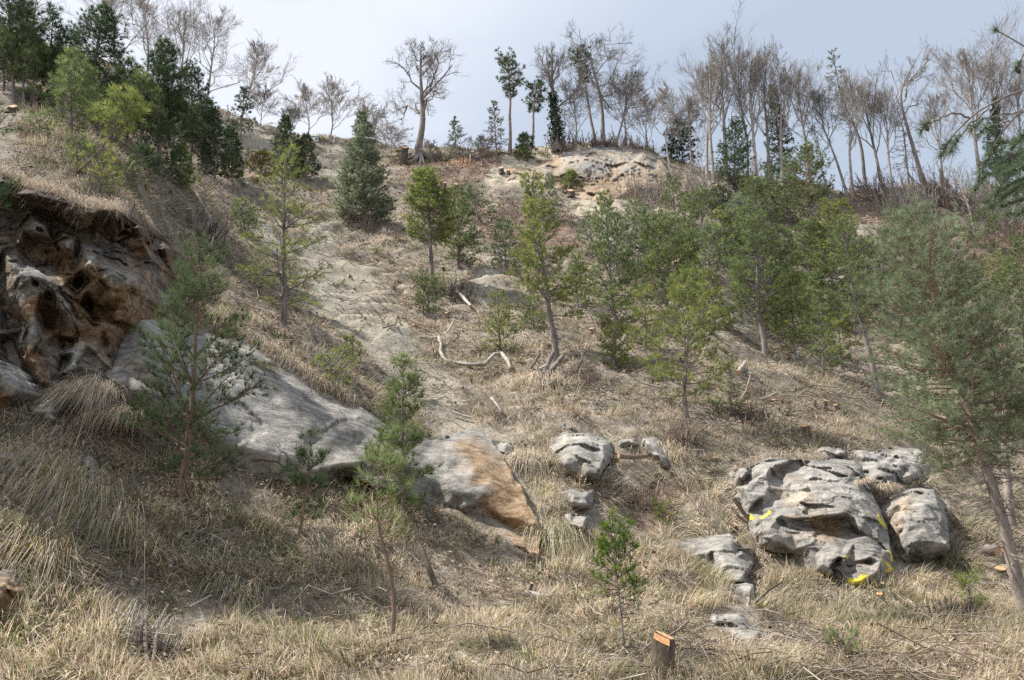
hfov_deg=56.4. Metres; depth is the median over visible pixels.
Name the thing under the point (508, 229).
pine tree
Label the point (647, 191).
thicket
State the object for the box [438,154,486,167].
splintered wood
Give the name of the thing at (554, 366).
cut log
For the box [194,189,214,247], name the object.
fallen branch
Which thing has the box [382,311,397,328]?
stick
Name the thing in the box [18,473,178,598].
grass tussock
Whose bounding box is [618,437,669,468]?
ledge rock
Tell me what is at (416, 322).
stick
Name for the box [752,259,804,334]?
pine tree
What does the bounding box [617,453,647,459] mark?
cut log
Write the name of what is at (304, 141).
pine tree
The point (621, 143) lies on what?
crest turf
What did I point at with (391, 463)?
pine tree
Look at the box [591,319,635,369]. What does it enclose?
pine tree
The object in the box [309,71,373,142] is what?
bare tree
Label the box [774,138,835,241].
pine tree
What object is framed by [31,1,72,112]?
pine tree
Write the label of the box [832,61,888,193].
bare tree
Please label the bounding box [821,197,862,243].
pine tree
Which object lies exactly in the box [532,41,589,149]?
bare tree
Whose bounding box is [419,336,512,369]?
fallen branch
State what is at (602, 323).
brush heap
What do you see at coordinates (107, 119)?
pine tree
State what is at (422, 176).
pine tree
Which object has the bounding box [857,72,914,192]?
bare tree
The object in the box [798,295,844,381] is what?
pine tree
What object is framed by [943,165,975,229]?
birch
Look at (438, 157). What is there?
thicket
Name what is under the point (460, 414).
stick
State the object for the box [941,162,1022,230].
thicket
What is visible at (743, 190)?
pine tree
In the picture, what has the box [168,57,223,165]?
pine tree
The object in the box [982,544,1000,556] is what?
cut log
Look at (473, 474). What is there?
grey rock slab
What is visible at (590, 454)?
outcrop
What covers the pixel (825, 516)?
rock outcrop
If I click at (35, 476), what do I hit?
grass tussock
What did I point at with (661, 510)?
evergreen bush
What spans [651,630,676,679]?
tree stump
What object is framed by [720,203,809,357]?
pine tree
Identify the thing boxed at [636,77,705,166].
bare tree
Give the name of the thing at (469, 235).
pine tree
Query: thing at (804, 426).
tree stump
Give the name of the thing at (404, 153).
tree stump
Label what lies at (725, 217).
pine tree
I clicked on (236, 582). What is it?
grass tussock
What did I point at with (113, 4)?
bare tree
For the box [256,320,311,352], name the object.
brush heap
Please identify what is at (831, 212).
pine tree
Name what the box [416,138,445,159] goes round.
bare bush
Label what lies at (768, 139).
bare tree
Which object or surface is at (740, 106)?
bare tree
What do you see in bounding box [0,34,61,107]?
pine tree
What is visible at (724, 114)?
bare tree
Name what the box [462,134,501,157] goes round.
bare bush
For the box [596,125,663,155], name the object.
thicket
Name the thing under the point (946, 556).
grass tussock
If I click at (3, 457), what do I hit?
lichen rock
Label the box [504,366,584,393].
grass tussock
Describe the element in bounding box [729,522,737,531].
tree stump
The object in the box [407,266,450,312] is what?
pine tree
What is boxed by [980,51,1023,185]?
bare tree
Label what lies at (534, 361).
cut log
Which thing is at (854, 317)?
pine tree
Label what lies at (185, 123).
pine tree
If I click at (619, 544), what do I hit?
yew sapling
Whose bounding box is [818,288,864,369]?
pine tree
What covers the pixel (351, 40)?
sky
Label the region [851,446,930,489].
rock ledge
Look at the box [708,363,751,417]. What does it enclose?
pine tree
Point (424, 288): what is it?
exposed roots
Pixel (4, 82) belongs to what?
pine tree
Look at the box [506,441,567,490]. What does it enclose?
grass tussock
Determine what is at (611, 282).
pine tree
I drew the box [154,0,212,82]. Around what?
bare tree
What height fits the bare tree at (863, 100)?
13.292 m
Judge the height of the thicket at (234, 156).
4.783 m
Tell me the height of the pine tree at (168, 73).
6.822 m
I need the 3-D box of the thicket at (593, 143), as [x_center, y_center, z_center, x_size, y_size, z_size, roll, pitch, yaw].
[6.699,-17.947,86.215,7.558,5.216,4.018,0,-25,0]
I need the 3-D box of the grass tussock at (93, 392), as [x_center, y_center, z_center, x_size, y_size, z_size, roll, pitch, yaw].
[-7.388,1.853,16.151,2.809,3.242,2.498,0,-25,0]
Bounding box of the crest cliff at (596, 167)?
[493,145,679,204]
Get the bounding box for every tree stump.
[4,105,15,112]
[29,97,38,107]
[186,208,191,227]
[397,146,408,164]
[444,312,450,317]
[499,167,504,174]
[529,582,533,590]
[566,189,575,197]
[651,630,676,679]
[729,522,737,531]
[801,423,811,438]
[821,399,827,410]
[834,404,840,412]
[876,592,886,602]
[993,566,1008,578]
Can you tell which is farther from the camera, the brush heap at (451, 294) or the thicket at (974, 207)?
the thicket at (974, 207)
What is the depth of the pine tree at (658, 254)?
41.50 m
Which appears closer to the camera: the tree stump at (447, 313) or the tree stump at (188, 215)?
the tree stump at (188, 215)
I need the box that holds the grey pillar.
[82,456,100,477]
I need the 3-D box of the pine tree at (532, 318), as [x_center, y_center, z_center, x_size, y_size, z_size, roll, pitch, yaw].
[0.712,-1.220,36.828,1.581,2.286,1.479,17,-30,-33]
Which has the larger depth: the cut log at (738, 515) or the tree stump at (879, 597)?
the cut log at (738, 515)
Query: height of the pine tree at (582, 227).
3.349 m
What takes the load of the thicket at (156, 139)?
on the hillside
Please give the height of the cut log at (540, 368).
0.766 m
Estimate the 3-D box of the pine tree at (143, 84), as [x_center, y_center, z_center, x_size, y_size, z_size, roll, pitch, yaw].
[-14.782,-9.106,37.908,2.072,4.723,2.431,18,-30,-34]
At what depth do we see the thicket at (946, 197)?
75.47 m
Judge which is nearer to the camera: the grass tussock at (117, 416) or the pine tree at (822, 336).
the grass tussock at (117, 416)
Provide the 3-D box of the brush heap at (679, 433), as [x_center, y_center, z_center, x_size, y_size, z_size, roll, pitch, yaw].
[4.306,2.295,23.416,1.508,1.366,0.944,7,-26,-15]
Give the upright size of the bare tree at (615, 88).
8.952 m
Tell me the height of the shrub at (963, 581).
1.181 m
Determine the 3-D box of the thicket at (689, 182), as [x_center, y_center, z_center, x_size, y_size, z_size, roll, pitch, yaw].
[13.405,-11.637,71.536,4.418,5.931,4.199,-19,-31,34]
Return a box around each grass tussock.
[0,429,148,539]
[0,503,90,611]
[1,412,95,459]
[17,368,138,457]
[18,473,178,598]
[63,399,165,466]
[181,557,273,615]
[249,358,283,375]
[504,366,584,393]
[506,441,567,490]
[514,507,602,582]
[647,438,703,472]
[840,602,951,633]
[854,476,877,486]
[869,481,906,500]
[933,550,991,577]
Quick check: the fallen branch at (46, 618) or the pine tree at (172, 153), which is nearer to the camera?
the fallen branch at (46, 618)
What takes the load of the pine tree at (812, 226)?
on the hillside
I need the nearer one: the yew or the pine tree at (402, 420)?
the pine tree at (402, 420)
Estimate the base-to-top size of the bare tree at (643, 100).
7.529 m
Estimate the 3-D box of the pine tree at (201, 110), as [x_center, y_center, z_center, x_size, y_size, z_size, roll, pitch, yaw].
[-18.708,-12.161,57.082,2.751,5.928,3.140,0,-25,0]
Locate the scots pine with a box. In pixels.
[913,22,1023,223]
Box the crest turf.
[568,129,662,155]
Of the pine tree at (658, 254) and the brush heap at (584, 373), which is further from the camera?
the pine tree at (658, 254)
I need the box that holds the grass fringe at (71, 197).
[0,159,159,234]
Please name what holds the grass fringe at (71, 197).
on the hillside
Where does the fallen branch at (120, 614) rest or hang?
on the hillside
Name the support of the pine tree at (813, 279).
on the hillside
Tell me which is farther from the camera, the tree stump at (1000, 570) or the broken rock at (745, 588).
the tree stump at (1000, 570)
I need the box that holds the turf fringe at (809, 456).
[729,445,829,474]
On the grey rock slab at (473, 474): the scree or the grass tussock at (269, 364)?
the grass tussock at (269, 364)
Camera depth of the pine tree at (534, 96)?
86.56 m
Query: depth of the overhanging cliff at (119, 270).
19.04 m
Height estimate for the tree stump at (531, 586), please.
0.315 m
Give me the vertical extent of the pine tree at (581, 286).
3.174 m
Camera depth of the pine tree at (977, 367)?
31.02 m
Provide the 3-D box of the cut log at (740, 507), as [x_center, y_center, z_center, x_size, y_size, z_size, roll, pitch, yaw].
[4.718,3.487,19.635,0.326,0.521,0.088,-9,-26,19]
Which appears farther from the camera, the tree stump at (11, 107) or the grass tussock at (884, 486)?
the tree stump at (11, 107)
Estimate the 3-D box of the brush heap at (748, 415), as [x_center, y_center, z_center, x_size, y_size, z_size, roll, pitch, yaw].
[6.239,1.913,25.923,2.086,1.264,0.942,-5,-25,11]
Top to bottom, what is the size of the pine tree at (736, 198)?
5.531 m
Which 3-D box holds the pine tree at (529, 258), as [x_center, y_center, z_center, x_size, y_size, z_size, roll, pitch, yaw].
[1.002,-2.658,32.492,3.014,7.918,2.858,11,-27,-22]
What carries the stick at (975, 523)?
on the hillside
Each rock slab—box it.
[102,317,541,559]
[672,533,753,583]
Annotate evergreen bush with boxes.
[241,148,281,180]
[512,131,538,158]
[513,143,531,160]
[650,493,677,524]
[822,622,868,662]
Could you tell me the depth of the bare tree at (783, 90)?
80.82 m
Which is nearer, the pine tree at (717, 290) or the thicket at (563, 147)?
the pine tree at (717, 290)
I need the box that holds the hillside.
[0,27,1023,679]
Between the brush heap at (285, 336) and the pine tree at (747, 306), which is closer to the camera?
the brush heap at (285, 336)
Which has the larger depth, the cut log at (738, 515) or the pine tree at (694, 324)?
the pine tree at (694, 324)
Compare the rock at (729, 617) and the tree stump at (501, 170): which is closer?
the rock at (729, 617)
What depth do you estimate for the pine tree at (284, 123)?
70.64 m
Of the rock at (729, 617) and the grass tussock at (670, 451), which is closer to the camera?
the rock at (729, 617)
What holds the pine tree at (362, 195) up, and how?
on the hillside
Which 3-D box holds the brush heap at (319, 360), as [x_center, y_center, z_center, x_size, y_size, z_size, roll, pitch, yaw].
[-4.257,0.585,22.539,2.260,1.835,1.084,0,-25,0]
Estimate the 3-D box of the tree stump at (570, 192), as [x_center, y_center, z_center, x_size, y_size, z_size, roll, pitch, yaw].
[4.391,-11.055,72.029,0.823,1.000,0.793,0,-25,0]
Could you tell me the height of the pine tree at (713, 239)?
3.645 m
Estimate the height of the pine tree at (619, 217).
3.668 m
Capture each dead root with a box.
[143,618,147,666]
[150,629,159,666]
[739,375,751,400]
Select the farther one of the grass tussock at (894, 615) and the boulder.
the boulder
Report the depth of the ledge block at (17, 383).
16.67 m
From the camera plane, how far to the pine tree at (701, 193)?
57.97 m
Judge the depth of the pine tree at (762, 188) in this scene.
61.34 m
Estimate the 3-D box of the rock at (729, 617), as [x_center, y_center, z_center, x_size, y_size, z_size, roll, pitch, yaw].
[3.295,4.365,14.716,1.028,1.295,3.582,0,-25,0]
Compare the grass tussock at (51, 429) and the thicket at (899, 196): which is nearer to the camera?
the grass tussock at (51, 429)
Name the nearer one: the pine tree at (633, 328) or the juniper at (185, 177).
the pine tree at (633, 328)
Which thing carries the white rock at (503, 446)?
on the hillside
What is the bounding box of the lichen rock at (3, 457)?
[0,452,35,476]
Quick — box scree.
[2,135,956,652]
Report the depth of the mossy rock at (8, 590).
11.42 m
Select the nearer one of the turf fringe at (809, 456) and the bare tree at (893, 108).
the turf fringe at (809, 456)
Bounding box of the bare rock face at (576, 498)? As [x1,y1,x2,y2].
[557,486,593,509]
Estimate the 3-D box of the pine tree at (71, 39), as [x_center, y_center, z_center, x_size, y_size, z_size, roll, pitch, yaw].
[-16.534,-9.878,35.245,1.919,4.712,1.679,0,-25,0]
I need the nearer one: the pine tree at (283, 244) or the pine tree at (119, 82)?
the pine tree at (283, 244)
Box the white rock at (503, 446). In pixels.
[497,440,512,453]
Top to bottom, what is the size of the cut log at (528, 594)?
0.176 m
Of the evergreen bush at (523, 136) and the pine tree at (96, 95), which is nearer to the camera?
the pine tree at (96, 95)
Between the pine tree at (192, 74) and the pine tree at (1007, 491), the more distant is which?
the pine tree at (192, 74)
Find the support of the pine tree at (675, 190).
on the hillside
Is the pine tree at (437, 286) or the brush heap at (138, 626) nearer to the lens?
the brush heap at (138, 626)
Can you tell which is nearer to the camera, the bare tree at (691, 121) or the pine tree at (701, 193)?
the pine tree at (701, 193)
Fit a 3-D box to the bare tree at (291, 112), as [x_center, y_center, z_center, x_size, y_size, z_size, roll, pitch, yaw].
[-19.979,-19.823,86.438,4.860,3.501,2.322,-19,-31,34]
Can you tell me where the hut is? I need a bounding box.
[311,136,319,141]
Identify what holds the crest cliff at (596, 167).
on the hillside
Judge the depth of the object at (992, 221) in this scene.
66.39 m
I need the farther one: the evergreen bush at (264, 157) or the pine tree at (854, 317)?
the evergreen bush at (264, 157)
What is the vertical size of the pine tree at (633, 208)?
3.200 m
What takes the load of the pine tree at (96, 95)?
on the hillside
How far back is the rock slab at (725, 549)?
17.93 m
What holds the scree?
on the hillside
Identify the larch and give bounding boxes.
[443,116,472,160]
[475,100,508,158]
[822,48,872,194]
[885,106,927,191]
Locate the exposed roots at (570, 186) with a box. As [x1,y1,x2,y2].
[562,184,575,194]
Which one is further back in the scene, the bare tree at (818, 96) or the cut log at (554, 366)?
the bare tree at (818, 96)
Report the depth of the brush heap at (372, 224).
57.11 m
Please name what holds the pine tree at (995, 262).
on the hillside
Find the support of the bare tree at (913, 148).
on the hillside
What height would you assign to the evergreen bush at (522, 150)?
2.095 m
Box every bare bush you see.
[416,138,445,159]
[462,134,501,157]
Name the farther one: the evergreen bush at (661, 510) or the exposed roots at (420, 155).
the exposed roots at (420, 155)
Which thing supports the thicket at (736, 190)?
on the hillside
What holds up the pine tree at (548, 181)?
on the hillside
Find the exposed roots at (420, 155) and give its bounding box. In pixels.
[396,149,441,163]
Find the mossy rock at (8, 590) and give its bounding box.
[0,566,44,617]
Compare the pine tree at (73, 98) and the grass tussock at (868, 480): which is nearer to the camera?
the grass tussock at (868, 480)
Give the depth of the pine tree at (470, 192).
60.96 m
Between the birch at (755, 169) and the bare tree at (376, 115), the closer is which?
the birch at (755, 169)
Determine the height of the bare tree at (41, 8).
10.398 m
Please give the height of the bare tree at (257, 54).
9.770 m
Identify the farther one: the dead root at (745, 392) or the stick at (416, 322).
the stick at (416, 322)
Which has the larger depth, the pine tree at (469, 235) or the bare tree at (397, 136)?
the bare tree at (397, 136)
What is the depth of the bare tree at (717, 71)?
80.02 m
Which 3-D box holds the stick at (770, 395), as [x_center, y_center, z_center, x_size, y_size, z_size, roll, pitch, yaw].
[7.412,1.601,27.508,0.111,0.664,1.334,-20,-31,36]
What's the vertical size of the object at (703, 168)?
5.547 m
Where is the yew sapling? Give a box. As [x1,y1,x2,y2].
[588,508,651,651]
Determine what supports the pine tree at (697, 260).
on the hillside
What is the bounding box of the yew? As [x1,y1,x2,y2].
[660,117,702,165]
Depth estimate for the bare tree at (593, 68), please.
91.58 m
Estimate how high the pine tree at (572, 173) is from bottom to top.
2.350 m
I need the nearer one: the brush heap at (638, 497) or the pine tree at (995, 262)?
the brush heap at (638, 497)
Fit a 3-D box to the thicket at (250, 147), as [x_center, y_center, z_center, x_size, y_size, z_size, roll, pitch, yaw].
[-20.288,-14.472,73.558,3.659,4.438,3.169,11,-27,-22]
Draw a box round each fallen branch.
[13,610,75,622]
[112,609,138,621]
[164,642,205,651]
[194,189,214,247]
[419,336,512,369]
[455,290,471,306]
[639,620,689,654]
[736,360,746,374]
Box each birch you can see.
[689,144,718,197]
[745,152,774,212]
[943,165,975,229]
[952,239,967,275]
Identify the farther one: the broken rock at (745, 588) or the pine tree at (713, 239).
the pine tree at (713, 239)
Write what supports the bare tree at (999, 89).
on the hillside
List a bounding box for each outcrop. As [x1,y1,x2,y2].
[549,431,613,480]
[728,457,893,586]
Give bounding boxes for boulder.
[879,488,949,561]
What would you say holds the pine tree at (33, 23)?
on the hillside
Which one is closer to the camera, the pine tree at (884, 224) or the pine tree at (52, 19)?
the pine tree at (52, 19)
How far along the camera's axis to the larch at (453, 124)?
82.59 m
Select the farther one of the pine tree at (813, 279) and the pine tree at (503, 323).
the pine tree at (813, 279)
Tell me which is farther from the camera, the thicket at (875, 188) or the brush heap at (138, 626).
the thicket at (875, 188)
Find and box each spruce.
[758,83,803,181]
[978,95,1011,186]
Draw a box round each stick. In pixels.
[88,369,123,387]
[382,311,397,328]
[410,319,425,325]
[451,411,471,418]
[490,396,501,411]
[756,581,781,602]
[758,391,777,399]
[971,518,984,526]
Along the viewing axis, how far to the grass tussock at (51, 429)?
16.11 m
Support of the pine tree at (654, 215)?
on the hillside
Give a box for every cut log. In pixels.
[417,543,437,588]
[524,590,544,598]
[525,352,540,373]
[533,355,564,390]
[536,364,546,371]
[539,351,555,380]
[575,353,584,372]
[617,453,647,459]
[731,507,747,523]
[733,498,749,520]
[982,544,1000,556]
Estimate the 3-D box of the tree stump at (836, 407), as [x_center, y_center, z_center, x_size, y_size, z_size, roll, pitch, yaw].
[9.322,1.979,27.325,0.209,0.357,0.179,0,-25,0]
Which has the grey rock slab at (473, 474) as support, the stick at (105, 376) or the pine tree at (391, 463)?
the stick at (105, 376)
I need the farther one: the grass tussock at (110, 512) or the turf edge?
the turf edge
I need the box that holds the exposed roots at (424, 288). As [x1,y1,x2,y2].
[420,278,442,296]
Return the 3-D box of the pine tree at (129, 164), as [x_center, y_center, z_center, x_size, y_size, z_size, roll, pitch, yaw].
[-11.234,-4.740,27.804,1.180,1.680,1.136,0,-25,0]
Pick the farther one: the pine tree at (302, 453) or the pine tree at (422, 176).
the pine tree at (422, 176)
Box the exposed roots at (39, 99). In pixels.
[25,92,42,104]
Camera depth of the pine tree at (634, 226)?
47.93 m
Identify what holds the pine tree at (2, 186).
on the hillside
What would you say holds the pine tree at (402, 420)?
on the hillside
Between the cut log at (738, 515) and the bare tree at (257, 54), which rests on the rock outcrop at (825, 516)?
the cut log at (738, 515)
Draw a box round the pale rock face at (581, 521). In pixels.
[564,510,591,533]
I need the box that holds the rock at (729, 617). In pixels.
[708,611,766,646]
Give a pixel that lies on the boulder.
(916, 520)
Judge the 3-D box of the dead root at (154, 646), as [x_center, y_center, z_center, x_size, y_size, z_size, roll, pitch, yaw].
[-4.131,3.566,11.035,0.041,0.496,0.520,8,-26,-17]
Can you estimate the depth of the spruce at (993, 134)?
84.30 m
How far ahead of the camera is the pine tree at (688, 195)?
60.71 m
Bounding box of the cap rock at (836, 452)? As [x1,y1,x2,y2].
[812,446,847,458]
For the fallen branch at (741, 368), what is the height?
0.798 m
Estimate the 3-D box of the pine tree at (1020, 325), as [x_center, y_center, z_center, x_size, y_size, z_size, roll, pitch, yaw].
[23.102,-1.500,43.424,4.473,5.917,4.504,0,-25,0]
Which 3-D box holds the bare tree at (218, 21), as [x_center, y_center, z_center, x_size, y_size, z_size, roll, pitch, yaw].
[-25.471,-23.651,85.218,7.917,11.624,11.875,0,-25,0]
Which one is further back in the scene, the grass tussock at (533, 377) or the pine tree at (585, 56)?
the pine tree at (585, 56)
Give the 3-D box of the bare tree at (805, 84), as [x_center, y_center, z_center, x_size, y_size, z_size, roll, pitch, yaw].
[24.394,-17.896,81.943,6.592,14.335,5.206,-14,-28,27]
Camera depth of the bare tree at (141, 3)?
83.00 m
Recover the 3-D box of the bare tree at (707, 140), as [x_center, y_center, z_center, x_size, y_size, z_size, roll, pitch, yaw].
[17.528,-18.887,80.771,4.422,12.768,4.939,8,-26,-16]
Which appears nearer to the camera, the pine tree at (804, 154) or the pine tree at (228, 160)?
the pine tree at (228, 160)
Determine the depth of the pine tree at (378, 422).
18.58 m
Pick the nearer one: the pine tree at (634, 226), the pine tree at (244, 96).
the pine tree at (634, 226)
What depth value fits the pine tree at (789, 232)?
53.42 m
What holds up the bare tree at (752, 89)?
on the hillside
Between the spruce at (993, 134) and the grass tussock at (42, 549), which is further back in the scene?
the spruce at (993, 134)
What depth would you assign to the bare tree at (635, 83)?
90.73 m
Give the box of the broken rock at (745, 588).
[725,583,754,606]
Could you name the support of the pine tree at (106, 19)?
on the hillside
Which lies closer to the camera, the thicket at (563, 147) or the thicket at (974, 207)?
the thicket at (974, 207)
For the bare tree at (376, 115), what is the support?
on the hillside
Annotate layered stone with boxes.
[559,422,576,430]
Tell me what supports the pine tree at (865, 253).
on the hillside
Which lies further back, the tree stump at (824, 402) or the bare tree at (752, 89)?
the bare tree at (752, 89)
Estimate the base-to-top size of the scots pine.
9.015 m
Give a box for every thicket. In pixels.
[119,113,193,154]
[210,139,261,164]
[242,134,270,163]
[433,152,460,162]
[440,147,491,160]
[543,126,584,156]
[545,129,630,153]
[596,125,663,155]
[604,171,677,209]
[652,161,727,208]
[708,164,781,223]
[769,176,830,209]
[832,162,915,206]
[864,169,939,221]
[890,247,947,271]
[898,154,991,215]
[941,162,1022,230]
[975,205,1023,247]
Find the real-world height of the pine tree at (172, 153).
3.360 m
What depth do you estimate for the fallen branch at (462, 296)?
42.11 m
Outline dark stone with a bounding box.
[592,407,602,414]
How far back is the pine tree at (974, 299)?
38.93 m
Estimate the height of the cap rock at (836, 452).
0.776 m
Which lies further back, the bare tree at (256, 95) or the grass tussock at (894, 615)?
the bare tree at (256, 95)
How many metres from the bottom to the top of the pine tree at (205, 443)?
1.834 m
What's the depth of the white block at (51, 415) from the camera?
16.51 m
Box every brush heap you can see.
[104,598,195,663]
[197,207,229,249]
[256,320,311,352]
[287,329,376,401]
[340,211,393,233]
[427,271,486,305]
[555,355,599,388]
[593,313,625,331]
[594,464,679,518]
[651,410,720,452]
[704,394,779,424]
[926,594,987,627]
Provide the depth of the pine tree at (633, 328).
32.60 m
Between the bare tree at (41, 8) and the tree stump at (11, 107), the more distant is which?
the bare tree at (41, 8)
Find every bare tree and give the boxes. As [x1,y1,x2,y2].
[30,0,64,31]
[60,0,170,75]
[117,0,183,72]
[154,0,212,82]
[178,0,273,100]
[235,30,300,122]
[245,83,280,126]
[267,103,313,135]
[277,77,352,131]
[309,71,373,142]
[353,95,393,145]
[371,116,415,156]
[380,33,467,158]
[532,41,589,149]
[543,72,610,148]
[553,18,649,144]
[583,63,655,143]
[616,54,667,143]
[622,89,664,151]
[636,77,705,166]
[665,87,715,171]
[672,36,731,182]
[679,0,766,184]
[688,45,733,179]
[707,32,783,179]
[725,38,784,176]
[730,34,804,185]
[751,52,825,192]
[756,55,833,193]
[784,76,853,197]
[800,125,837,197]
[825,67,873,195]
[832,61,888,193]
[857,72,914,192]
[883,34,950,191]
[907,83,968,182]
[917,1,1023,190]
[949,35,1023,182]
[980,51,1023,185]
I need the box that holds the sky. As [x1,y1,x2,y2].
[0,0,1023,191]
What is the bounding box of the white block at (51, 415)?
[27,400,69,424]
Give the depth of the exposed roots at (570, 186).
73.03 m
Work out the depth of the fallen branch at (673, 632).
12.73 m
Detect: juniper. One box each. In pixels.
[165,140,196,196]
[194,142,218,177]
[219,125,244,179]
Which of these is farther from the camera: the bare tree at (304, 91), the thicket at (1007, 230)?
the bare tree at (304, 91)
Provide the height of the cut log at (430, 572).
0.763 m
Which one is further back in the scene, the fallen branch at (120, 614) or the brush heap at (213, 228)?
the brush heap at (213, 228)
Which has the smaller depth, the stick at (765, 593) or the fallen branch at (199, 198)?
the stick at (765, 593)
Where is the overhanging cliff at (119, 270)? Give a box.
[0,172,177,406]
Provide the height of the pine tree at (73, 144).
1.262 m
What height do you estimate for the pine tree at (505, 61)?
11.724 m
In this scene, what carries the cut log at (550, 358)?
on the hillside
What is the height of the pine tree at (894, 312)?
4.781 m
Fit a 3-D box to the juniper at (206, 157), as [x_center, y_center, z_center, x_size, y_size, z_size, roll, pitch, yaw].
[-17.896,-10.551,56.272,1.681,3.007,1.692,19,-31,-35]
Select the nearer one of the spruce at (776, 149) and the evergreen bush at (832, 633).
the evergreen bush at (832, 633)
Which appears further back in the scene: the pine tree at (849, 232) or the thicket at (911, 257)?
the thicket at (911, 257)
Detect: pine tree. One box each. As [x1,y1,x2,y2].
[0,0,54,106]
[0,13,28,222]
[0,23,27,90]
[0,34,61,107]
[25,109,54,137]
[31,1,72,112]
[40,23,89,114]
[41,44,104,140]
[61,84,111,126]
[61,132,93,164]
[66,0,132,117]
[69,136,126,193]
[73,81,152,175]
[77,57,121,129]
[83,71,142,142]
[103,53,150,141]
[111,145,147,198]
[118,65,167,156]
[121,226,281,503]
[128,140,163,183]
[135,115,188,180]
[136,34,192,166]
[154,84,207,167]
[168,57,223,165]
[173,409,235,493]
[178,95,222,174]
[193,103,236,183]
[225,85,257,142]
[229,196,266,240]
[233,138,333,330]
[267,113,311,176]
[274,422,334,546]
[288,131,321,177]
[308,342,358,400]
[327,108,398,223]
[338,431,420,640]
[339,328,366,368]
[355,415,417,499]
[356,349,444,519]
[400,165,459,284]
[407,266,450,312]
[432,182,488,269]
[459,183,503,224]
[478,289,523,355]
[483,216,526,267]
[494,45,526,153]
[499,163,593,363]
[511,287,553,330]
[521,74,547,153]
[533,171,565,224]
[552,252,594,309]
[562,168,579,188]
[568,43,594,139]
[572,210,610,258]
[580,188,642,334]
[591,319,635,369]
[592,211,636,267]
[611,206,668,285]
[619,197,659,237]
[625,208,686,274]
[625,280,662,348]
[626,211,709,315]
[633,260,739,422]
[655,172,686,218]
[665,245,713,307]
[669,191,706,238]
[679,183,721,245]
[684,220,729,276]
[689,265,737,329]
[703,205,748,272]
[704,191,772,267]
[707,116,756,214]
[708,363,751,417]
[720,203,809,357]
[729,176,772,222]
[729,265,763,316]
[730,228,779,281]
[740,164,789,247]
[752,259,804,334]
[762,226,807,279]
[763,252,827,365]
[769,174,808,224]
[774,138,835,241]
[777,269,838,352]
[787,214,839,285]
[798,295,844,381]
[799,211,906,398]
[803,196,860,294]
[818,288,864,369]
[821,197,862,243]
[834,261,873,334]
[841,232,893,306]
[848,193,1023,618]
[870,204,921,246]
[881,256,948,331]
[921,257,999,378]
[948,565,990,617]
[950,289,1023,531]
[954,329,1023,428]
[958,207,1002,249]
[965,252,1023,362]
[969,249,1022,301]
[993,229,1023,285]
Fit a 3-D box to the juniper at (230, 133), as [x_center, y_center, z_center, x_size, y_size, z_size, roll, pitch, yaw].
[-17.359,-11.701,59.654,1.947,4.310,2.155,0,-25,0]
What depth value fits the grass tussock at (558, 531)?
17.84 m
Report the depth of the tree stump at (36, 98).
34.43 m
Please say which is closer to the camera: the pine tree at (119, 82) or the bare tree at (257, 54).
the pine tree at (119, 82)
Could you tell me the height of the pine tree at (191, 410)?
5.289 m
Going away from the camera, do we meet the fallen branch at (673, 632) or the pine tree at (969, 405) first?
the fallen branch at (673, 632)
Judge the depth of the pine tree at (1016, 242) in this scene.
60.10 m
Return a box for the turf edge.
[250,333,362,409]
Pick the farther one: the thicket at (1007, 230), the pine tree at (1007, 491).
the thicket at (1007, 230)
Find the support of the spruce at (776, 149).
on the hillside
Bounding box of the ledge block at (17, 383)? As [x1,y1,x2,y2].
[0,360,41,412]
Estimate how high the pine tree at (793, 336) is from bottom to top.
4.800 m
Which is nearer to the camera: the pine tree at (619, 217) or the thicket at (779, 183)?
the pine tree at (619, 217)

